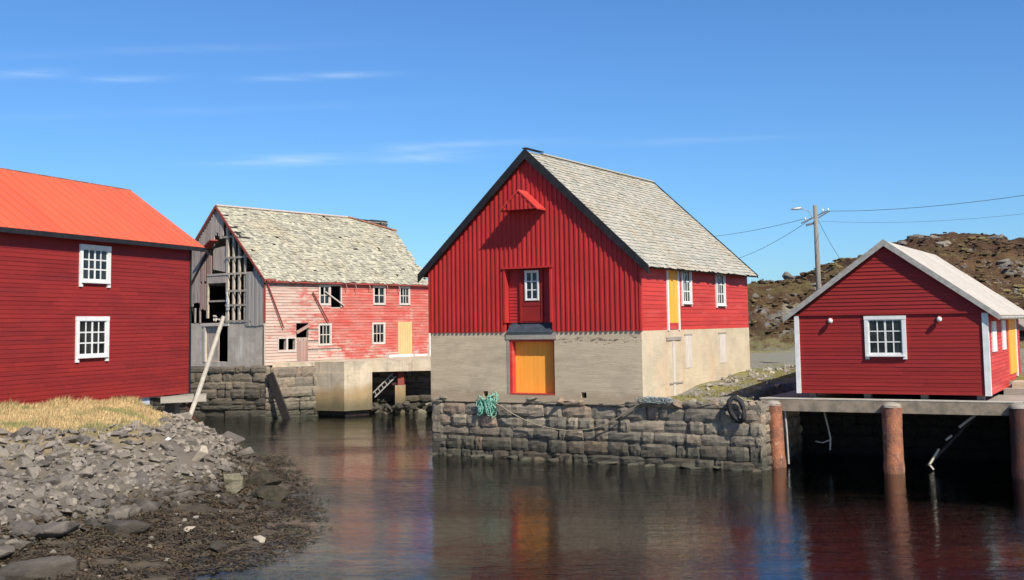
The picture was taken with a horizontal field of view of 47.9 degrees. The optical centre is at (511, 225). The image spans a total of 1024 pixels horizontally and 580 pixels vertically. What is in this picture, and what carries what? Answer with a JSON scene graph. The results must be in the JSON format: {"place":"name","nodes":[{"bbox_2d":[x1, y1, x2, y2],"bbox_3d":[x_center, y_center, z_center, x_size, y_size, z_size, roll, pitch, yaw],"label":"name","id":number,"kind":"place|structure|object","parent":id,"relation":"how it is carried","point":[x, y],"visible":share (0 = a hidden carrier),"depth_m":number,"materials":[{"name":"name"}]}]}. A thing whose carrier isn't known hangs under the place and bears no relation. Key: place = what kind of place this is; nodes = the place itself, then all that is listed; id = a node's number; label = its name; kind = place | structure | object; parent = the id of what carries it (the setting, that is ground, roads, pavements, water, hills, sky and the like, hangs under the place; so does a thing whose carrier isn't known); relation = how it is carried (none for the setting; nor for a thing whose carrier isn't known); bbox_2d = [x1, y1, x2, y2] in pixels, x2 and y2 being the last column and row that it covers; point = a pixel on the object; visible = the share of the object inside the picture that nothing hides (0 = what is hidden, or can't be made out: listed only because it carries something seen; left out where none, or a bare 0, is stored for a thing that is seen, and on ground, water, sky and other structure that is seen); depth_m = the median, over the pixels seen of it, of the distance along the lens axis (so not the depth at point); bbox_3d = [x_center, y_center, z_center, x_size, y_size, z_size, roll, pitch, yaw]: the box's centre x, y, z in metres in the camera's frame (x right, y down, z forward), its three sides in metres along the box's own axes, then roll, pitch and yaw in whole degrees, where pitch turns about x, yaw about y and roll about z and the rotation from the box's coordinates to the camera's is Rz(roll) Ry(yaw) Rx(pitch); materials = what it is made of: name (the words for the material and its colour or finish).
{"place":"outdoors","nodes":[
{"label":"outdoors","id":0,"kind":"place"},
{"bbox_2d":[0,395,173,438],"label":"dry grass","id":1,"kind":"structure","parent":0,"point":[87,412],"depth_m":38.01,"materials":[{"name":"plant"}]},
{"bbox_2d":[0,406,488,579],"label":"shore bank","id":2,"kind":"structure","parent":0,"point":[453,559],"depth_m":30.25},
{"bbox_2d":[0,499,7,510],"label":"boulder","id":3,"kind":"object","parent":2,"relation":"on","point":[3,503],"visible":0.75,"depth_m":26.39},
{"bbox_2d":[0,447,8,455],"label":"boulder","id":4,"kind":"object","parent":2,"relation":"on","point":[4,452],"visible":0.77,"depth_m":30.24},
{"bbox_2d":[0,539,14,559],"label":"boulder","id":5,"kind":"object","parent":2,"relation":"on","point":[7,550],"visible":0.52,"depth_m":23.44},
{"bbox_2d":[0,488,18,497],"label":"boulder","id":6,"kind":"object","parent":2,"relation":"on","point":[8,491],"visible":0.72,"depth_m":27.89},
{"bbox_2d":[4,538,24,550],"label":"boulder","id":7,"kind":"object","parent":2,"relation":"on","point":[17,544],"visible":0.58,"depth_m":24.04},
{"bbox_2d":[9,426,32,437],"bbox_3d":[-13.726,5.883,32.154,0.711,0.389,0.664,-18,-23,7],"label":"boulder","id":8,"kind":"object","parent":2,"relation":"on","point":[25,430],"visible":0.71,"depth_m":31.94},
{"bbox_2d":[9,520,36,535],"bbox_3d":[-10.843,6.771,25.583,0.574,0.491,0.829,1,-5,-21],"label":"boulder","id":9,"kind":"object","parent":2,"relation":"on","point":[19,526],"visible":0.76,"depth_m":25.36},
{"bbox_2d":[17,530,30,537],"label":"boulder","id":10,"kind":"object","parent":2,"relation":"on","point":[23,533],"visible":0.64,"depth_m":25.12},
{"bbox_2d":[15,449,34,460],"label":"boulder","id":11,"kind":"object","parent":2,"relation":"on","point":[28,454],"visible":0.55,"depth_m":30.34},
{"bbox_2d":[15,456,34,466],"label":"boulder","id":12,"kind":"object","parent":2,"relation":"on","point":[21,460],"visible":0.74,"depth_m":29.94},
{"bbox_2d":[25,467,39,479],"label":"boulder","id":13,"kind":"object","parent":2,"relation":"on","point":[33,472],"visible":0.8,"depth_m":29.39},
{"bbox_2d":[24,505,41,515],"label":"boulder","id":14,"kind":"object","parent":2,"relation":"on","point":[34,511],"visible":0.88,"depth_m":26.77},
{"bbox_2d":[31,485,45,496],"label":"boulder","id":15,"kind":"object","parent":2,"relation":"on","point":[41,489],"visible":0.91,"depth_m":28.30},
{"bbox_2d":[0,555,77,579],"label":"boulder","id":16,"kind":"object","parent":2,"relation":"on","point":[45,568],"visible":0.97,"depth_m":22.39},
{"bbox_2d":[35,512,50,522],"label":"boulder","id":17,"kind":"object","parent":2,"relation":"on","point":[44,516],"visible":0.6,"depth_m":26.54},
{"bbox_2d":[37,459,50,466],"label":"boulder","id":18,"kind":"object","parent":2,"relation":"on","point":[44,463],"visible":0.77,"depth_m":30.19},
{"bbox_2d":[38,476,60,484],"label":"boulder","id":19,"kind":"object","parent":2,"relation":"on","point":[52,480],"visible":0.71,"depth_m":29.25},
{"bbox_2d":[42,441,60,448],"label":"boulder","id":20,"kind":"object","parent":2,"relation":"on","point":[49,444],"visible":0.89,"depth_m":31.84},
{"bbox_2d":[29,521,79,537],"bbox_3d":[-10.412,6.826,25.700,1.355,0.404,1.648,-4,-16,-9],"label":"boulder","id":21,"kind":"object","parent":2,"relation":"on","point":[57,529],"visible":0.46,"depth_m":25.23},
{"bbox_2d":[49,491,64,497],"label":"boulder","id":22,"kind":"object","parent":2,"relation":"on","point":[57,493],"visible":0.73,"depth_m":28.64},
{"bbox_2d":[55,450,69,457],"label":"boulder","id":23,"kind":"object","parent":2,"relation":"on","point":[62,453],"visible":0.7,"depth_m":31.39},
{"bbox_2d":[58,472,74,482],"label":"boulder","id":24,"kind":"object","parent":2,"relation":"on","point":[65,476],"visible":0.54,"depth_m":29.66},
{"bbox_2d":[60,485,73,491],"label":"boulder","id":25,"kind":"object","parent":2,"relation":"on","point":[66,488],"visible":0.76,"depth_m":29.06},
{"bbox_2d":[58,478,77,486],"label":"boulder","id":26,"kind":"object","parent":2,"relation":"on","point":[71,482],"visible":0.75,"depth_m":29.45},
{"bbox_2d":[65,497,74,505],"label":"boulder","id":27,"kind":"object","parent":2,"relation":"on","point":[68,501],"visible":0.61,"depth_m":28.24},
{"bbox_2d":[63,435,87,443],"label":"boulder","id":28,"kind":"object","parent":2,"relation":"on","point":[79,439],"visible":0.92,"depth_m":32.55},
{"bbox_2d":[75,505,87,514],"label":"boulder","id":29,"kind":"object","parent":2,"relation":"on","point":[80,509],"visible":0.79,"depth_m":27.80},
{"bbox_2d":[75,466,97,477],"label":"boulder","id":30,"kind":"object","parent":2,"relation":"on","point":[88,471],"visible":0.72,"depth_m":30.29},
{"bbox_2d":[82,506,105,516],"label":"boulder","id":31,"kind":"object","parent":2,"relation":"on","point":[94,512],"visible":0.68,"depth_m":28.01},
{"bbox_2d":[86,499,105,507],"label":"boulder","id":32,"kind":"object","parent":2,"relation":"on","point":[97,503],"visible":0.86,"depth_m":28.23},
{"bbox_2d":[88,491,106,499],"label":"boulder","id":33,"kind":"object","parent":2,"relation":"on","point":[95,495],"visible":0.67,"depth_m":29.18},
{"bbox_2d":[0,168,205,413],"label":"warehouse","id":34,"kind":"structure","parent":2,"relation":"on","point":[95,290],"depth_m":44.25,"materials":[{"name":"red paint"}]},
{"bbox_2d":[75,316,109,362],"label":"window","id":35,"kind":"structure","parent":34,"relation":"in","point":[92,332],"depth_m":43.70,"materials":[{"name":"white paint"}]},
{"bbox_2d":[79,244,111,287],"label":"window","id":36,"kind":"structure","parent":34,"relation":"in","point":[94,260],"depth_m":44.03,"materials":[{"name":"white paint"}]},
{"bbox_2d":[101,459,115,465],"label":"boulder","id":37,"kind":"object","parent":2,"relation":"on","point":[108,462],"visible":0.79,"depth_m":31.78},
{"bbox_2d":[110,464,121,471],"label":"boulder","id":38,"kind":"object","parent":2,"relation":"on","point":[116,467],"visible":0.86,"depth_m":31.79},
{"bbox_2d":[104,508,129,519],"bbox_3d":[-9.551,7.119,27.840,0.544,0.510,0.637,0,-5,-5],"label":"boulder","id":39,"kind":"object","parent":2,"relation":"on","point":[118,513],"visible":0.44,"depth_m":27.83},
{"bbox_2d":[2,494,238,577],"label":"shore stones","id":40,"kind":"object","parent":2,"relation":"on","point":[152,537],"visible":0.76,"depth_m":26.23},
{"bbox_2d":[112,495,128,504],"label":"boulder","id":41,"kind":"object","parent":2,"relation":"on","point":[118,497],"visible":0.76,"depth_m":29.64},
{"bbox_2d":[100,520,150,534],"bbox_3d":[-9.018,7.106,26.884,0.985,0.480,1.072,-10,-13,36],"label":"boulder","id":42,"kind":"object","parent":2,"relation":"on","point":[123,526],"visible":0.65,"depth_m":26.53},
{"bbox_2d":[0,411,266,551],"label":"rubble","id":43,"kind":"object","parent":2,"relation":"on","point":[180,434],"visible":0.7,"depth_m":32.08,"materials":[{"name":"stone"}]},
{"bbox_2d":[127,505,142,515],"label":"boulder","id":44,"kind":"object","parent":2,"relation":"on","point":[136,510],"visible":0.34,"depth_m":28.71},
{"bbox_2d":[132,471,149,484],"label":"boulder","id":45,"kind":"object","parent":2,"relation":"on","point":[140,475],"visible":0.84,"depth_m":31.81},
{"bbox_2d":[135,459,148,465],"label":"boulder","id":46,"kind":"object","parent":2,"relation":"on","point":[141,462],"visible":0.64,"depth_m":32.98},
{"bbox_2d":[137,500,158,512],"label":"boulder","id":47,"kind":"object","parent":2,"relation":"on","point":[146,504],"visible":0.6,"depth_m":29.17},
{"bbox_2d":[0,437,332,579],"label":"seaweed","id":48,"kind":"object","parent":2,"relation":"on","point":[238,558],"visible":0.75,"depth_m":26.30,"materials":[{"name":"plant"}]},
{"bbox_2d":[172,467,189,475],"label":"boulder","id":49,"kind":"object","parent":2,"relation":"on","point":[184,471],"visible":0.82,"depth_m":33.54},
{"bbox_2d":[169,490,193,499],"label":"boulder","id":50,"kind":"object","parent":2,"relation":"on","point":[186,494],"visible":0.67,"depth_m":31.16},
{"bbox_2d":[161,393,205,422],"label":"landing slab","id":51,"kind":"structure","parent":2,"relation":"on","point":[182,398],"depth_m":48.17,"materials":[{"name":"grey concrete"}]},
{"bbox_2d":[177,412,191,420],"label":"boulder","id":52,"kind":"object","parent":2,"relation":"on","point":[187,416],"visible":0.49,"depth_m":44.44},
{"bbox_2d":[184,437,197,445],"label":"boulder","id":53,"kind":"object","parent":2,"relation":"on","point":[190,441],"visible":0.47,"depth_m":37.29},
{"bbox_2d":[192,445,207,460],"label":"boulder","id":54,"kind":"object","parent":2,"relation":"on","point":[201,453],"visible":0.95,"depth_m":34.61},
{"bbox_2d":[189,316,224,414],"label":"leaning pole","id":55,"kind":"object","parent":2,"relation":"on","point":[201,382],"visible":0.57,"depth_m":47.48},
{"bbox_2d":[200,484,219,492],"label":"boulder","id":56,"kind":"object","parent":2,"relation":"on","point":[212,487],"visible":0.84,"depth_m":32.35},
{"bbox_2d":[209,541,227,552],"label":"boulder","id":57,"kind":"object","parent":2,"relation":"on","point":[218,546],"visible":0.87,"depth_m":25.21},
{"bbox_2d":[219,499,235,504],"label":"boulder","id":58,"kind":"object","parent":2,"relation":"on","point":[230,501],"visible":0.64,"depth_m":30.91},
{"bbox_2d":[223,473,243,483],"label":"boulder","id":59,"kind":"object","parent":2,"relation":"on","point":[229,478],"visible":0.76,"depth_m":34.02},
{"bbox_2d":[222,431,244,443],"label":"boulder","id":60,"kind":"object","parent":2,"relation":"on","point":[236,437],"visible":0.54,"depth_m":44.67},
{"bbox_2d":[225,481,243,493],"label":"boulder","id":61,"kind":"object","parent":2,"relation":"on","point":[234,487],"visible":0.81,"depth_m":33.14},
{"bbox_2d":[236,447,253,458],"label":"boulder","id":62,"kind":"object","parent":2,"relation":"on","point":[248,451],"visible":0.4,"depth_m":40.90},
{"bbox_2d":[253,535,265,542],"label":"boulder","id":63,"kind":"object","parent":2,"relation":"on","point":[260,538],"visible":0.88,"depth_m":26.39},
{"bbox_2d":[245,469,282,486],"bbox_3d":[-7.533,7.737,34.613,1.229,0.560,1.001,-27,-14,-12],"label":"boulder","id":64,"kind":"object","parent":2,"relation":"on","point":[263,477],"visible":0.48,"depth_m":34.28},
{"bbox_2d":[247,485,291,501],"bbox_3d":[-6.979,7.734,32.926,1.104,0.497,1.066,-18,-32,38],"label":"boulder","id":65,"kind":"object","parent":2,"relation":"on","point":[274,493],"visible":0.72,"depth_m":32.56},
{"bbox_2d":[262,500,290,509],"bbox_3d":[-6.471,7.753,31.722,0.858,0.370,0.556,1,-5,-22],"label":"boulder","id":66,"kind":"object","parent":2,"relation":"on","point":[271,504],"visible":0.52,"depth_m":31.57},
{"bbox_2d":[0,0,1023,283],"label":"sky","id":67,"kind":"structure","parent":0,"point":[404,114],"materials":[{"name":"blue"}]},
{"bbox_2d":[175,411,1023,579],"bbox_3d":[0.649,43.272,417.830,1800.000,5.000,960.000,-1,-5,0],"label":"water","id":68,"kind":"structure","parent":0,"point":[340,435],"depth_m":35.10,"materials":[{"name":"liquid"}]},
{"bbox_2d":[266,372,291,424],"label":"dark plank","id":69,"kind":"object","parent":68,"relation":"in","point":[278,396],"visible":0.79,"depth_m":62.59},
{"bbox_2d":[272,355,430,433],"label":"concrete platform","id":70,"kind":"structure","parent":68,"relation":"in","point":[344,387],"depth_m":64.12,"materials":[{"name":"concrete"}]},
{"bbox_2d":[370,401,431,415],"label":"rubble","id":71,"kind":"object","parent":68,"relation":"in","point":[389,409],"visible":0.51,"depth_m":65.00,"materials":[{"name":"stone"}]},
{"bbox_2d":[373,373,395,396],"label":"fallen ladder","id":72,"kind":"object","parent":71,"relation":"on","point":[385,386],"visible":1,"depth_m":65.25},
{"bbox_2d":[766,400,789,513],"bbox_3d":[8.899,7.744,38.673,0.681,3.716,0.611,-5,-6,38],"label":"pile","id":73,"kind":"object","parent":68,"relation":"in","point":[776,432],"visible":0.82,"depth_m":38.48,"materials":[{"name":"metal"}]},
{"bbox_2d":[759,390,1023,484],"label":"wharf deck","id":74,"kind":"structure","parent":68,"relation":"in","point":[928,426],"depth_m":40.16,"materials":[{"name":"grey concrete"}]},
{"bbox_2d":[815,412,830,449],"bbox_3d":[10.523,6.878,39.032,0.544,1.458,0.077,-1,-5,0],"label":"hanging line","id":75,"kind":"object","parent":74,"relation":"hanging from","point":[829,440],"visible":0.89,"depth_m":39.00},
{"bbox_2d":[782,239,1023,400],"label":"shed","id":76,"kind":"structure","parent":74,"relation":"on","point":[882,316],"depth_m":37.76,"materials":[{"name":"paint"}]},
{"bbox_2d":[863,315,906,358],"bbox_3d":[12.183,3.665,37.652,1.330,1.410,0.150,-4,-6,29],"label":"window","id":77,"kind":"structure","parent":76,"relation":"in","point":[885,336],"depth_m":37.67,"materials":[{"name":"white paint"}]},
{"bbox_2d":[1007,319,1017,373],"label":"side door","id":78,"kind":"structure","parent":76,"relation":"in","point":[1011,322],"depth_m":41.87,"materials":[{"name":"paint"}]},
{"bbox_2d":[926,415,977,469],"bbox_3d":[14.280,6.884,37.172,1.906,1.945,0.175,-1,-5,0],"label":"timber brace","id":79,"kind":"object","parent":74,"relation":"hanging from","point":[964,424],"visible":0.86,"depth_m":37.14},
{"bbox_2d":[881,402,905,521],"bbox_3d":[12.172,7.526,36.793,0.675,3.731,0.671,-1,-5,0],"label":"pile","id":80,"kind":"object","parent":68,"relation":"in","point":[892,434],"visible":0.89,"depth_m":36.57,"materials":[{"name":"timber"}]},
{"bbox_2d":[1009,403,1023,529],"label":"pile","id":81,"kind":"object","parent":68,"relation":"in","point":[1016,416],"visible":0.97,"depth_m":34.95,"materials":[{"name":"wood"}]},
{"bbox_2d":[238,349,1023,579],"bbox_3d":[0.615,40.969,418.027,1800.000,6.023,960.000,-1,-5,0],"label":"ground","id":82,"kind":"structure","parent":0,"point":[637,531],"depth_m":40.52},
{"bbox_2d":[147,365,431,435],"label":"old quay","id":83,"kind":"structure","parent":82,"relation":"on","point":[239,392],"depth_m":63.74,"materials":[{"name":"stone"}]},
{"bbox_2d":[191,204,430,372],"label":"derelict warehouse","id":84,"kind":"structure","parent":83,"relation":"on","point":[276,286],"depth_m":68.12,"materials":[{"name":"red wood"}]},
{"bbox_2d":[207,326,219,361],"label":"gable door","id":85,"kind":"structure","parent":84,"relation":"in","point":[211,331],"depth_m":66.31,"materials":[{"name":"grey wood"}]},
{"bbox_2d":[277,337,286,351],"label":"small window frame","id":86,"kind":"structure","parent":84,"relation":"in","point":[285,338],"depth_m":64.50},
{"bbox_2d":[319,284,330,304],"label":"window","id":87,"kind":"structure","parent":84,"relation":"in","point":[325,299],"depth_m":67.33,"materials":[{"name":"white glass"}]},
{"bbox_2d":[318,323,331,345],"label":"window","id":88,"kind":"structure","parent":84,"relation":"in","point":[324,339],"depth_m":67.14,"materials":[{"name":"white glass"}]},
{"bbox_2d":[372,322,385,343],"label":"window","id":89,"kind":"structure","parent":84,"relation":"in","point":[377,327],"depth_m":70.72,"materials":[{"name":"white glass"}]},
{"bbox_2d":[373,285,385,304],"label":"window","id":90,"kind":"structure","parent":84,"relation":"in","point":[380,299],"depth_m":70.98,"materials":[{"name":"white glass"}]},
{"bbox_2d":[399,286,409,304],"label":"window","id":91,"kind":"structure","parent":84,"relation":"in","point":[404,299],"depth_m":72.81,"materials":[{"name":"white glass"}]},
{"bbox_2d":[397,322,411,353],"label":"plywood door","id":92,"kind":"structure","parent":84,"relation":"in","point":[404,328],"depth_m":72.50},
{"bbox_2d":[428,396,803,500],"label":"stone quay","id":93,"kind":"structure","parent":82,"relation":"on","point":[693,434],"depth_m":40.46,"materials":[{"name":"stone"}]},
{"bbox_2d":[476,391,498,416],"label":"fishing net","id":94,"kind":"object","parent":93,"relation":"hanging from","point":[489,406],"visible":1,"depth_m":42.82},
{"bbox_2d":[493,401,644,430],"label":"mooring rope","id":95,"kind":"object","parent":93,"relation":"hanging from","point":[567,430],"visible":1,"depth_m":41.12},
{"bbox_2d":[417,147,757,407],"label":"warehouse","id":96,"kind":"structure","parent":93,"relation":"on","point":[552,277],"depth_m":42.88,"materials":[{"name":"wood"}]},
{"bbox_2d":[519,268,543,322],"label":"loading door","id":97,"kind":"structure","parent":96,"relation":"in","point":[533,310],"depth_m":42.60,"materials":[{"name":"paint"}]},
{"bbox_2d":[524,270,538,300],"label":"window","id":98,"kind":"structure","parent":96,"relation":"in","point":[531,276],"depth_m":42.64,"materials":[{"name":"white paint"}]},
{"bbox_2d":[515,341,553,392],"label":"door","id":99,"kind":"structure","parent":96,"relation":"in","point":[534,360],"depth_m":42.48,"materials":[{"name":"paint"}]},
{"bbox_2d":[668,270,677,322],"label":"side door","id":100,"kind":"structure","parent":96,"relation":"in","point":[673,294],"depth_m":42.83,"materials":[{"name":"yellow paint"}]},
{"bbox_2d":[680,271,692,305],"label":"window","id":101,"kind":"structure","parent":96,"relation":"in","point":[686,277],"depth_m":44.04,"materials":[{"name":"white paint"}]},
{"bbox_2d":[715,274,726,307],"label":"window","id":102,"kind":"structure","parent":96,"relation":"in","point":[720,280],"depth_m":47.30,"materials":[{"name":"white paint"}]},
{"bbox_2d":[635,396,675,404],"bbox_3d":[4.915,6.005,39.597,1.434,0.269,0.349,-4,-6,30],"label":"old net","id":103,"kind":"object","parent":93,"relation":"on","point":[656,400],"visible":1,"depth_m":39.46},
{"bbox_2d":[726,395,752,423],"bbox_3d":[7.745,6.092,38.228,0.633,0.946,1.243,-8,-9,57],"label":"tyre fender","id":104,"kind":"object","parent":93,"relation":"hanging from","point":[739,400],"visible":0.98,"depth_m":38.05,"materials":[{"name":"black rubber"}]},
{"bbox_2d":[673,367,795,401],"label":"short grass","id":105,"kind":"structure","parent":82,"relation":"on","point":[766,379],"depth_m":43.66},
{"bbox_2d":[683,364,908,552],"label":"rubble","id":106,"kind":"object","parent":82,"relation":"on","point":[730,379],"visible":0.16,"depth_m":44.78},
{"bbox_2d":[747,232,1023,350],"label":"hills","id":107,"kind":"structure","parent":0,"point":[761,340],"depth_m":111.10,"materials":[{"name":"stone"}]},
{"bbox_2d":[791,205,829,290],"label":"utility pole","id":108,"kind":"object","parent":107,"relation":"on","point":[815,217],"visible":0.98,"depth_m":58.03,"materials":[{"name":"grey wood"}]},
{"bbox_2d":[827,214,1017,222],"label":"overhead cable","id":109,"kind":"object","parent":108,"relation":"attached to","point":[920,221],"visible":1,"depth_m":53.57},
{"bbox_2d":[858,195,1023,210],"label":"overhead cable","id":110,"kind":"object","parent":108,"relation":"attached to","point":[941,205],"visible":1,"depth_m":48.05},
{"bbox_2d":[752,234,1017,298],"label":"outcrops","id":111,"kind":"object","parent":107,"relation":"on","point":[786,275],"visible":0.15,"depth_m":140.77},
{"bbox_2d":[747,232,1023,343],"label":"heather","id":112,"kind":"object","parent":107,"relation":"on","point":[986,239],"visible":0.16,"depth_m":117.98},
{"bbox_2d":[1018,319,1023,330],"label":"boulder","id":113,"kind":"object","parent":107,"relation":"on","point":[1021,324],"visible":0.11,"depth_m":79.59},
{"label":"stone quay","id":114,"kind":"object","parent":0,"visible":0},
{"bbox_2d":[1004,380,1023,394],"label":"stone steps","id":115,"kind":"structure","parent":114,"relation":"on","point":[1016,387],"depth_m":39.16,"materials":[{"name":"grey concrete"}]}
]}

